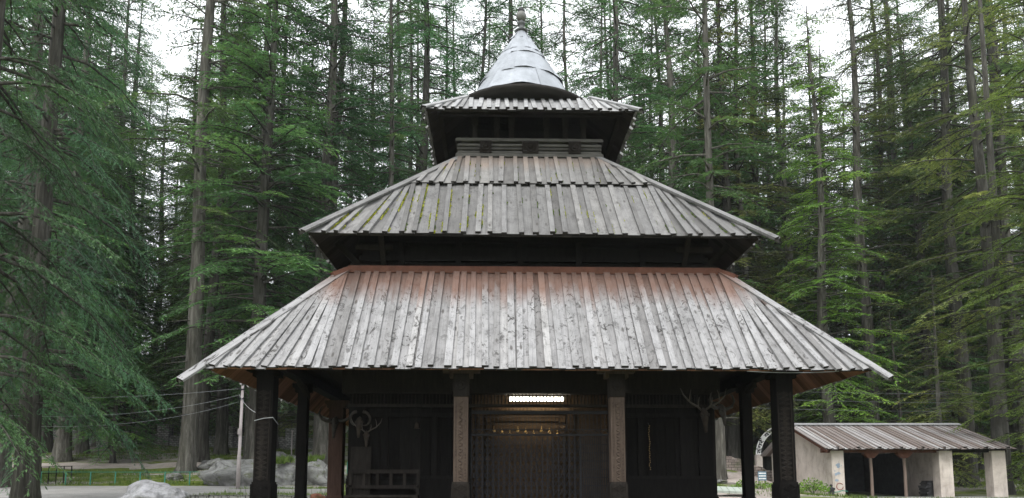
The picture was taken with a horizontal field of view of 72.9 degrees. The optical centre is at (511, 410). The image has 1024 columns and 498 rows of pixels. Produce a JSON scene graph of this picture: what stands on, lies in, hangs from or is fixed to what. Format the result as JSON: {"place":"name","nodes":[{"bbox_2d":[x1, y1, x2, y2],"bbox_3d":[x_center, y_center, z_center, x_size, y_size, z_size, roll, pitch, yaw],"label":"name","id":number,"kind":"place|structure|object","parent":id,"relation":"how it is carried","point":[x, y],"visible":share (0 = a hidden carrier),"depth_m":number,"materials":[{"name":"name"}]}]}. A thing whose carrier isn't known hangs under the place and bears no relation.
{"place":"outdoors","nodes":[
{"label":"outdoors","id":0,"kind":"place"},
{"bbox_2d":[0,486,294,497],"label":"road","id":1,"kind":"structure","parent":0,"point":[84,491],"depth_m":34.89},
{"bbox_2d":[12,462,346,468],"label":"forest path","id":2,"kind":"structure","parent":0,"point":[75,465],"depth_m":46.36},
{"bbox_2d":[0,0,1023,352],"label":"sky","id":3,"kind":"structure","parent":0,"point":[827,41],"materials":[{"name":"white"}]},
{"bbox_2d":[11,368,1023,497],"bbox_3d":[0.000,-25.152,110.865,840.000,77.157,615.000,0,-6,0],"label":"ground","id":4,"kind":"structure","parent":0,"point":[965,491],"depth_m":44.45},
{"bbox_2d":[0,11,138,452],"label":"cedar tree","id":5,"kind":"object","parent":4,"relation":"on","point":[48,440],"visible":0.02,"depth_m":58.11,"materials":[{"name":"green plant"}]},
{"bbox_2d":[2,7,145,398],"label":"cedar tree","id":6,"kind":"object","parent":4,"relation":"on","point":[107,163],"visible":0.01,"depth_m":69.85,"materials":[{"name":"green plant"}]},
{"bbox_2d":[0,0,154,496],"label":"cedar tree","id":7,"kind":"object","parent":4,"relation":"on","point":[37,153],"visible":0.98,"depth_m":24.41,"materials":[{"name":"green plant"}]},
{"bbox_2d":[0,0,155,487],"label":"cedar tree","id":8,"kind":"object","parent":4,"relation":"on","point":[24,224],"visible":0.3,"depth_m":40.12,"materials":[{"name":"green plant"}]},
{"bbox_2d":[0,0,165,461],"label":"cedar tree","id":9,"kind":"object","parent":4,"relation":"on","point":[62,442],"visible":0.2,"depth_m":51.66,"materials":[{"name":"green plant"}]},
{"bbox_2d":[0,9,172,453],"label":"cedar tree","id":10,"kind":"object","parent":4,"relation":"on","point":[82,447],"visible":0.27,"depth_m":57.61,"materials":[{"name":"green plant"}]},
{"bbox_2d":[0,0,176,497],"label":"cedar tree","id":11,"kind":"object","parent":4,"relation":"on","point":[42,230],"visible":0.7,"depth_m":29.29,"materials":[{"name":"green plant"}]},
{"bbox_2d":[51,301,168,464],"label":"cedar tree","id":12,"kind":"object","parent":4,"relation":"on","point":[112,458],"visible":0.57,"depth_m":50.09,"materials":[{"name":"green plant"}]},
{"bbox_2d":[78,0,183,446],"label":"cedar tree","id":13,"kind":"object","parent":4,"relation":"on","point":[124,4],"visible":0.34,"depth_m":65.96,"materials":[{"name":"green plant"}]},
{"bbox_2d":[86,264,179,448],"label":"cedar tree","id":14,"kind":"object","parent":4,"relation":"on","point":[133,417],"visible":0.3,"depth_m":58.52,"materials":[{"name":"green plant"}]},
{"bbox_2d":[97,0,174,270],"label":"cedar tree","id":15,"kind":"object","parent":4,"relation":"on","point":[160,24],"visible":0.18,"depth_m":77.93,"materials":[{"name":"green plant"}]},
{"bbox_2d":[86,31,187,428],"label":"cedar tree","id":16,"kind":"object","parent":4,"relation":"on","point":[123,405],"visible":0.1,"depth_m":71.37,"materials":[{"name":"green plant"}]},
{"bbox_2d":[116,42,174,424],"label":"cedar tree","id":17,"kind":"object","parent":4,"relation":"on","point":[147,136],"visible":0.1,"depth_m":87.19,"materials":[{"name":"green plant"}]},
{"bbox_2d":[118,302,182,435],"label":"cedar tree","id":18,"kind":"object","parent":4,"relation":"on","point":[162,364],"visible":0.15,"depth_m":66.54,"materials":[{"name":"green plant"}]},
{"bbox_2d":[118,480,189,497],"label":"boulder","id":19,"kind":"object","parent":4,"relation":"on","point":[145,489],"visible":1,"depth_m":23.35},
{"bbox_2d":[123,90,190,431],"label":"cedar tree","id":20,"kind":"object","parent":4,"relation":"on","point":[163,169],"visible":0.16,"depth_m":78.53,"materials":[{"name":"green plant"}]},
{"bbox_2d":[138,329,215,435],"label":"cedar tree","id":21,"kind":"object","parent":4,"relation":"on","point":[179,418],"visible":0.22,"depth_m":63.20,"materials":[{"name":"green plant"}]},
{"bbox_2d":[109,35,248,428],"bbox_3d":[-27.892,-15.230,60.954,13.000,38.602,12.802,-5,-7,30],"label":"cedar tree","id":22,"kind":"object","parent":4,"relation":"on","point":[175,262],"visible":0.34,"depth_m":60.54,"materials":[{"name":"green plant"}]},
{"bbox_2d":[53,423,312,449],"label":"stone wall","id":23,"kind":"structure","parent":4,"relation":"on","point":[173,440],"depth_m":60.02,"materials":[{"name":"stone"}]},
{"bbox_2d":[121,45,245,404],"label":"cedar tree","id":24,"kind":"object","parent":4,"relation":"on","point":[163,219],"visible":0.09,"depth_m":71.32,"materials":[{"name":"green plant"}]},
{"bbox_2d":[83,0,296,473],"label":"cedar tree","id":25,"kind":"object","parent":4,"relation":"on","point":[188,439],"visible":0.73,"depth_m":44.43,"materials":[{"name":"green plant"}]},
{"bbox_2d":[128,1,296,455],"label":"cedar tree","id":26,"kind":"object","parent":4,"relation":"on","point":[222,415],"visible":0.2,"depth_m":56.34,"materials":[{"name":"green plant"}]},
{"bbox_2d":[141,0,292,461],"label":"cedar tree","id":27,"kind":"object","parent":4,"relation":"on","point":[203,453],"visible":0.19,"depth_m":49.98,"materials":[{"name":"green plant"}]},
{"bbox_2d":[180,31,275,395],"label":"cedar tree","id":28,"kind":"object","parent":4,"relation":"on","point":[233,245],"visible":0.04,"depth_m":66.96,"materials":[{"name":"green plant"}]},
{"bbox_2d":[125,0,351,458],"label":"cedar tree","id":29,"kind":"object","parent":4,"relation":"on","point":[259,309],"visible":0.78,"depth_m":44.80,"materials":[{"name":"green plant"}]},
{"bbox_2d":[236,385,244,488],"bbox_3d":[-14.147,1.455,36.038,0.360,5.676,0.250,0,-6,0],"label":"lamp pole","id":30,"kind":"object","parent":4,"relation":"on","point":[238,469],"visible":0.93,"depth_m":35.96,"materials":[{"name":"metal"}]},
{"bbox_2d":[197,459,294,486],"bbox_3d":[-14.822,4.021,39.733,6.318,2.473,3.910,0,-6,0],"label":"boulder","id":31,"kind":"object","parent":4,"relation":"on","point":[221,473],"visible":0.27,"depth_m":38.56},
{"bbox_2d":[174,0,321,458],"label":"cedar tree","id":32,"kind":"object","parent":4,"relation":"on","point":[243,277],"visible":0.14,"depth_m":53.48,"materials":[{"name":"green plant"}]},
{"bbox_2d":[189,495,325,497],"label":"kerb wall","id":33,"kind":"structure","parent":4,"relation":"on","point":[235,496],"depth_m":28.04,"materials":[{"name":"concrete"}]},
{"bbox_2d":[211,0,318,449],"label":"cedar tree","id":34,"kind":"object","parent":4,"relation":"on","point":[277,281],"visible":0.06,"depth_m":62.03,"materials":[{"name":"green plant"}]},
{"bbox_2d":[227,489,326,493],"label":"kerb wall","id":35,"kind":"structure","parent":4,"relation":"on","point":[311,491],"depth_m":32.53,"materials":[{"name":"concrete"}]},
{"bbox_2d":[227,39,347,455],"bbox_3d":[-16.983,-14.134,57.122,11.488,37.246,12.332,-2,-7,12],"label":"cedar tree","id":36,"kind":"object","parent":4,"relation":"on","point":[306,245],"visible":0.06,"depth_m":57.37,"materials":[{"name":"green plant"}]},
{"bbox_2d":[278,271,313,433],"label":"cedar tree","id":37,"kind":"object","parent":4,"relation":"on","point":[293,422],"visible":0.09,"depth_m":65.69,"materials":[{"name":"green plant"}]},
{"bbox_2d":[198,0,410,464],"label":"cedar tree","id":38,"kind":"object","parent":4,"relation":"on","point":[336,30],"visible":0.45,"depth_m":48.63,"materials":[{"name":"green plant"}]},
{"bbox_2d":[293,458,346,485],"bbox_3d":[-10.976,3.973,39.857,3.552,2.522,3.165,0,-6,0],"label":"boulder","id":39,"kind":"object","parent":4,"relation":"on","point":[317,472],"visible":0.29,"depth_m":38.59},
{"bbox_2d":[276,453,324,463],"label":"rock grass","id":40,"kind":"object","parent":39,"relation":"on","point":[283,459],"visible":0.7,"depth_m":39.50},
{"bbox_2d":[257,0,410,272],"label":"cedar tree","id":41,"kind":"object","parent":4,"relation":"on","point":[345,3],"visible":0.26,"depth_m":53.89,"materials":[{"name":"green plant"}]},
{"bbox_2d":[317,22,412,212],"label":"cedar tree","id":42,"kind":"object","parent":4,"relation":"on","point":[379,150],"visible":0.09,"depth_m":60.22,"materials":[{"name":"green plant"}]},
{"bbox_2d":[332,0,438,200],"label":"cedar tree","id":43,"kind":"object","parent":4,"relation":"on","point":[391,115],"visible":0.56,"depth_m":53.86,"materials":[{"name":"green plant"}]},
{"bbox_2d":[351,0,430,187],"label":"cedar tree","id":44,"kind":"object","parent":4,"relation":"on","point":[399,101],"visible":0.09,"depth_m":71.49,"materials":[{"name":"green plant"}]},
{"bbox_2d":[345,0,449,206],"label":"cedar tree","id":45,"kind":"object","parent":4,"relation":"on","point":[411,71],"visible":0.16,"depth_m":68.03,"materials":[{"name":"green plant"}]},
{"bbox_2d":[348,0,479,201],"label":"cedar tree","id":46,"kind":"object","parent":4,"relation":"on","point":[425,40],"visible":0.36,"depth_m":61.44,"materials":[{"name":"green plant"}]},
{"bbox_2d":[379,3,450,176],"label":"cedar tree","id":47,"kind":"object","parent":4,"relation":"on","point":[422,55],"visible":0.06,"depth_m":76.32,"materials":[{"name":"green plant"}]},
{"bbox_2d":[405,0,480,168],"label":"cedar tree","id":48,"kind":"object","parent":4,"relation":"on","point":[446,21],"visible":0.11,"depth_m":69.95,"materials":[{"name":"green plant"}]},
{"bbox_2d":[421,0,481,166],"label":"cedar tree","id":49,"kind":"object","parent":4,"relation":"on","point":[441,82],"visible":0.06,"depth_m":79.25,"materials":[{"name":"green plant"}]},
{"bbox_2d":[439,0,517,91],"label":"cedar tree","id":50,"kind":"object","parent":4,"relation":"on","point":[482,74],"visible":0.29,"depth_m":59.13,"materials":[{"name":"green plant"}]},
{"bbox_2d":[462,0,514,84],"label":"cedar tree","id":51,"kind":"object","parent":4,"relation":"on","point":[488,61],"visible":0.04,"depth_m":74.84,"materials":[{"name":"green plant"}]},
{"bbox_2d":[457,0,557,91],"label":"cedar tree","id":52,"kind":"object","parent":4,"relation":"on","point":[509,34],"visible":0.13,"depth_m":65.05,"materials":[{"name":"green plant"}]},
{"bbox_2d":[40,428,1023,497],"bbox_3d":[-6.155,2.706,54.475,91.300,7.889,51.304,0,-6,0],"label":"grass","id":53,"kind":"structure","parent":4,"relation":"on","point":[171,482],"depth_m":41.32,"materials":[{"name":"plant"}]},
{"bbox_2d":[176,0,893,497],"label":"wooden temple","id":54,"kind":"structure","parent":4,"relation":"on","point":[526,236],"depth_m":16.68,"materials":[{"name":"wood"}]},
{"bbox_2d":[318,405,348,437],"bbox_3d":[-5.314,0.334,20.818,1.078,0.996,0.266,-1,-6,7],"label":"horn trophy","id":55,"kind":"object","parent":54,"relation":"attached to","point":[334,421],"visible":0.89,"depth_m":20.77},
{"bbox_2d":[350,447,371,497],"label":"board","id":56,"kind":"object","parent":54,"relation":"on","point":[360,458],"visible":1,"depth_m":16.31,"materials":[{"name":"brown wood"}]},
{"bbox_2d":[344,469,419,497],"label":"wooden bench","id":57,"kind":"object","parent":54,"relation":"on","point":[350,486],"visible":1,"depth_m":16.16,"materials":[{"name":"brown wood"}]},
{"bbox_2d":[680,388,725,432],"bbox_3d":[4.563,-0.009,16.439,1.113,1.070,0.270,0,-6,-1],"label":"horn trophy","id":58,"kind":"object","parent":54,"relation":"attached to","point":[704,414],"visible":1,"depth_m":16.40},
{"bbox_2d":[709,392,734,425],"bbox_3d":[5.039,-0.035,16.636,0.873,0.806,0.216,4,-7,-30],"label":"horn trophy","id":59,"kind":"object","parent":54,"relation":"attached to","point":[723,410],"visible":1,"depth_m":16.55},
{"bbox_2d":[513,0,572,56],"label":"cedar tree","id":60,"kind":"object","parent":4,"relation":"on","point":[540,21],"visible":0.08,"depth_m":68.22,"materials":[{"name":"green plant"}]},
{"bbox_2d":[530,0,604,96],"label":"cedar tree","id":61,"kind":"object","parent":4,"relation":"on","point":[564,50],"visible":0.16,"depth_m":59.95,"materials":[{"name":"green plant"}]},
{"bbox_2d":[560,0,654,176],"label":"cedar tree","id":62,"kind":"object","parent":4,"relation":"on","point":[603,54],"visible":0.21,"depth_m":57.16,"materials":[{"name":"green plant"}]},
{"bbox_2d":[569,0,650,178],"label":"cedar tree","id":63,"kind":"object","parent":4,"relation":"on","point":[605,37],"visible":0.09,"depth_m":63.75,"materials":[{"name":"green plant"}]},
{"bbox_2d":[581,0,641,165],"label":"cedar tree","id":64,"kind":"object","parent":4,"relation":"on","point":[610,22],"visible":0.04,"depth_m":79.46,"materials":[{"name":"green plant"}]},
{"bbox_2d":[558,0,686,164],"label":"cedar tree","id":65,"kind":"object","parent":4,"relation":"on","point":[615,68],"visible":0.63,"depth_m":52.98,"materials":[{"name":"green plant"}]},
{"bbox_2d":[620,53,658,179],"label":"cedar tree","id":66,"kind":"object","parent":4,"relation":"on","point":[634,96],"visible":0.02,"depth_m":69.78,"materials":[{"name":"green plant"}]},
{"bbox_2d":[620,0,683,178],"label":"cedar tree","id":67,"kind":"object","parent":4,"relation":"on","point":[649,146],"visible":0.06,"depth_m":66.16,"materials":[{"name":"green plant"}]},
{"bbox_2d":[618,0,702,193],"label":"cedar tree","id":68,"kind":"object","parent":4,"relation":"on","point":[656,27],"visible":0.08,"depth_m":60.67,"materials":[{"name":"green plant"}]},
{"bbox_2d":[619,0,764,289],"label":"cedar tree","id":69,"kind":"object","parent":4,"relation":"on","point":[669,83],"visible":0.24,"depth_m":52.93,"materials":[{"name":"green plant"}]},
{"bbox_2d":[625,0,791,479],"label":"cedar tree","id":70,"kind":"object","parent":4,"relation":"on","point":[708,174],"visible":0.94,"depth_m":43.10,"materials":[{"name":"green plant"}]},
{"bbox_2d":[664,15,779,287],"bbox_3d":[17.545,-15.937,61.356,12.710,42.800,12.710,4,-8,-35],"label":"cedar tree","id":71,"kind":"object","parent":4,"relation":"on","point":[698,25],"visible":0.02,"depth_m":63.18,"materials":[{"name":"green plant"}]},
{"bbox_2d":[684,0,788,438],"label":"cedar tree","id":72,"kind":"object","parent":4,"relation":"on","point":[737,158],"visible":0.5,"depth_m":55.41,"materials":[{"name":"green plant"}]},
{"bbox_2d":[666,0,820,458],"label":"cedar tree","id":73,"kind":"object","parent":4,"relation":"on","point":[733,447],"visible":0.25,"depth_m":53.22,"materials":[{"name":"green plant"}]},
{"bbox_2d":[691,80,801,414],"bbox_3d":[19.499,-13.745,62.746,12.846,38.800,11.968,0,-6,0],"label":"cedar tree","id":74,"kind":"object","parent":4,"relation":"on","point":[743,178],"visible":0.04,"depth_m":62.17,"materials":[{"name":"green plant"}]},
{"bbox_2d":[726,456,772,481],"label":"retaining wall","id":75,"kind":"structure","parent":4,"relation":"on","point":[732,463],"depth_m":44.87,"materials":[{"name":"stone"}]},
{"bbox_2d":[754,428,771,466],"bbox_3d":[19.355,3.152,48.966,4.320,4.367,0.400,0,-6,0],"label":"arch sign","id":76,"kind":"object","parent":4,"relation":"on","point":[758,457],"visible":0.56,"depth_m":48.96,"materials":[{"name":"metal"}]},
{"bbox_2d":[711,0,816,470],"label":"cedar tree","id":77,"kind":"object","parent":4,"relation":"on","point":[767,462],"visible":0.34,"depth_m":59.23,"materials":[{"name":"green plant"}]},
{"bbox_2d":[732,0,816,296],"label":"cedar tree","id":78,"kind":"object","parent":4,"relation":"on","point":[765,113],"visible":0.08,"depth_m":68.04,"materials":[{"name":"green plant"}]},
{"bbox_2d":[724,39,848,467],"bbox_3d":[22.164,-14.545,61.727,13.488,40.740,12.566,-5,-8,38],"label":"cedar tree","id":79,"kind":"object","parent":4,"relation":"on","point":[801,399],"visible":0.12,"depth_m":61.57,"materials":[{"name":"green plant"}]},
{"bbox_2d":[749,30,827,418],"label":"cedar tree","id":80,"kind":"object","parent":4,"relation":"on","point":[782,39],"visible":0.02,"depth_m":80.86,"materials":[{"name":"green plant"}]},
{"bbox_2d":[731,0,863,422],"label":"cedar tree","id":81,"kind":"object","parent":4,"relation":"on","point":[783,182],"visible":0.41,"depth_m":59.91,"materials":[{"name":"green plant"}]},
{"bbox_2d":[799,477,830,493],"bbox_3d":[14.430,3.627,33.305,1.694,0.870,1.649,0,-6,0],"label":"leafy plant","id":82,"kind":"object","parent":4,"relation":"on","point":[817,485],"visible":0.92,"depth_m":33.11,"materials":[{"name":"green plant"}]},
{"bbox_2d":[780,44,858,419],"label":"cedar tree","id":83,"kind":"object","parent":4,"relation":"on","point":[815,270],"visible":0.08,"depth_m":75.38,"materials":[{"name":"green plant"}]},
{"bbox_2d":[753,5,913,441],"bbox_3d":[21.531,-12.194,49.235,10.804,36.380,10.803,-6,-8,43],"label":"cedar tree","id":84,"kind":"object","parent":4,"relation":"on","point":[822,302],"visible":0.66,"depth_m":49.29,"materials":[{"name":"green plant"}]},
{"bbox_2d":[810,82,878,348],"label":"cedar tree","id":85,"kind":"object","parent":4,"relation":"on","point":[844,84],"visible":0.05,"depth_m":85.48,"materials":[{"name":"green plant"}]},
{"bbox_2d":[777,45,918,422],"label":"cedar tree","id":86,"kind":"object","parent":4,"relation":"on","point":[829,187],"visible":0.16,"depth_m":68.39,"materials":[{"name":"green plant"}]},
{"bbox_2d":[809,275,895,422],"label":"cedar tree","id":87,"kind":"object","parent":4,"relation":"on","point":[848,345],"visible":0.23,"depth_m":62.99,"materials":[{"name":"green plant"}]},
{"bbox_2d":[780,0,954,422],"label":"cedar tree","id":88,"kind":"object","parent":4,"relation":"on","point":[860,263],"visible":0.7,"depth_m":56.14,"materials":[{"name":"green plant"}]},
{"bbox_2d":[811,116,939,419],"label":"cedar tree","id":89,"kind":"object","parent":4,"relation":"on","point":[875,307],"visible":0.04,"depth_m":78.81,"materials":[{"name":"green plant"}]},
{"bbox_2d":[815,0,940,422],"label":"cedar tree","id":90,"kind":"object","parent":4,"relation":"on","point":[881,283],"visible":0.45,"depth_m":59.10,"materials":[{"name":"green plant"}]},
{"bbox_2d":[827,33,949,422],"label":"cedar tree","id":91,"kind":"object","parent":4,"relation":"on","point":[875,99],"visible":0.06,"depth_m":74.96,"materials":[{"name":"green plant"}]},
{"bbox_2d":[760,423,1022,497],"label":"open shed","id":92,"kind":"structure","parent":4,"relation":"on","point":[901,460],"depth_m":37.28,"materials":[{"name":"paint"}]},
{"bbox_2d":[854,313,934,422],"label":"cedar tree","id":93,"kind":"object","parent":4,"relation":"on","point":[897,398],"visible":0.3,"depth_m":50.65,"materials":[{"name":"green plant"}]},
{"bbox_2d":[824,0,978,422],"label":"cedar tree","id":94,"kind":"object","parent":4,"relation":"on","point":[904,17],"visible":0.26,"depth_m":63.32,"materials":[{"name":"green plant"}]},
{"bbox_2d":[857,0,972,398],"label":"cedar tree","id":95,"kind":"object","parent":4,"relation":"on","point":[892,1],"visible":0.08,"depth_m":67.62,"materials":[{"name":"green plant"}]},
{"bbox_2d":[856,40,1020,424],"bbox_3d":[33.292,-12.788,55.292,11.034,37.101,11.038,-6,-8,42],"label":"cedar tree","id":96,"kind":"object","parent":4,"relation":"on","point":[918,223],"visible":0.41,"depth_m":55.81,"materials":[{"name":"green plant"}]},
{"bbox_2d":[892,270,989,488],"bbox_3d":[29.182,-1.938,47.564,7.273,15.840,7.810,2,-6,-15],"label":"cedar tree","id":97,"kind":"object","parent":4,"relation":"on","point":[937,416],"visible":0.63,"depth_m":47.63,"materials":[{"name":"green plant"}]},
{"bbox_2d":[864,0,1023,486],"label":"cedar tree","id":98,"kind":"object","parent":4,"relation":"on","point":[953,271],"visible":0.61,"depth_m":52.31,"materials":[{"name":"green plant"}]},
{"bbox_2d":[881,37,1023,473],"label":"cedar tree","id":99,"kind":"object","parent":4,"relation":"on","point":[974,342],"visible":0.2,"depth_m":57.63,"materials":[{"name":"green plant"}]},
{"bbox_2d":[886,0,1023,494],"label":"cedar tree","id":100,"kind":"object","parent":4,"relation":"on","point":[991,228],"visible":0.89,"depth_m":43.62,"materials":[{"name":"green plant"}]},
{"bbox_2d":[897,0,1023,468],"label":"cedar tree","id":101,"kind":"object","parent":4,"relation":"on","point":[981,465],"visible":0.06,"depth_m":62.69,"materials":[{"name":"green plant"}]},
{"bbox_2d":[911,0,1023,453],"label":"cedar tree","id":102,"kind":"object","parent":4,"relation":"on","point":[1006,95],"visible":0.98,"depth_m":36.25,"materials":[{"name":"green plant"}]},
{"bbox_2d":[911,0,1023,479],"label":"cedar tree","id":103,"kind":"object","parent":4,"relation":"on","point":[1013,426],"visible":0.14,"depth_m":56.59,"materials":[{"name":"green plant"}]},
{"bbox_2d":[927,0,1023,484],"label":"cedar tree","id":104,"kind":"object","parent":4,"relation":"on","point":[1001,139],"visible":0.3,"depth_m":51.97,"materials":[{"name":"green plant"}]},
{"bbox_2d":[959,0,1023,332],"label":"cedar tree","id":105,"kind":"object","parent":4,"relation":"on","point":[1022,43],"visible":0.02,"depth_m":64.07,"materials":[{"name":"green plant"}]},
{"bbox_2d":[966,278,1023,492],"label":"cedar tree","id":106,"kind":"object","parent":4,"relation":"on","point":[1018,460],"visible":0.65,"depth_m":42.59,"materials":[{"name":"green plant"}]},
{"bbox_2d":[986,88,1023,464],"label":"cedar tree","id":107,"kind":"object","parent":4,"relation":"on","point":[1022,244],"visible":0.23,"depth_m":54.23,"materials":[{"name":"green plant"}]},
{"bbox_2d":[717,471,802,497],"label":"dirt path","id":108,"kind":"structure","parent":0,"point":[732,495],"depth_m":31.87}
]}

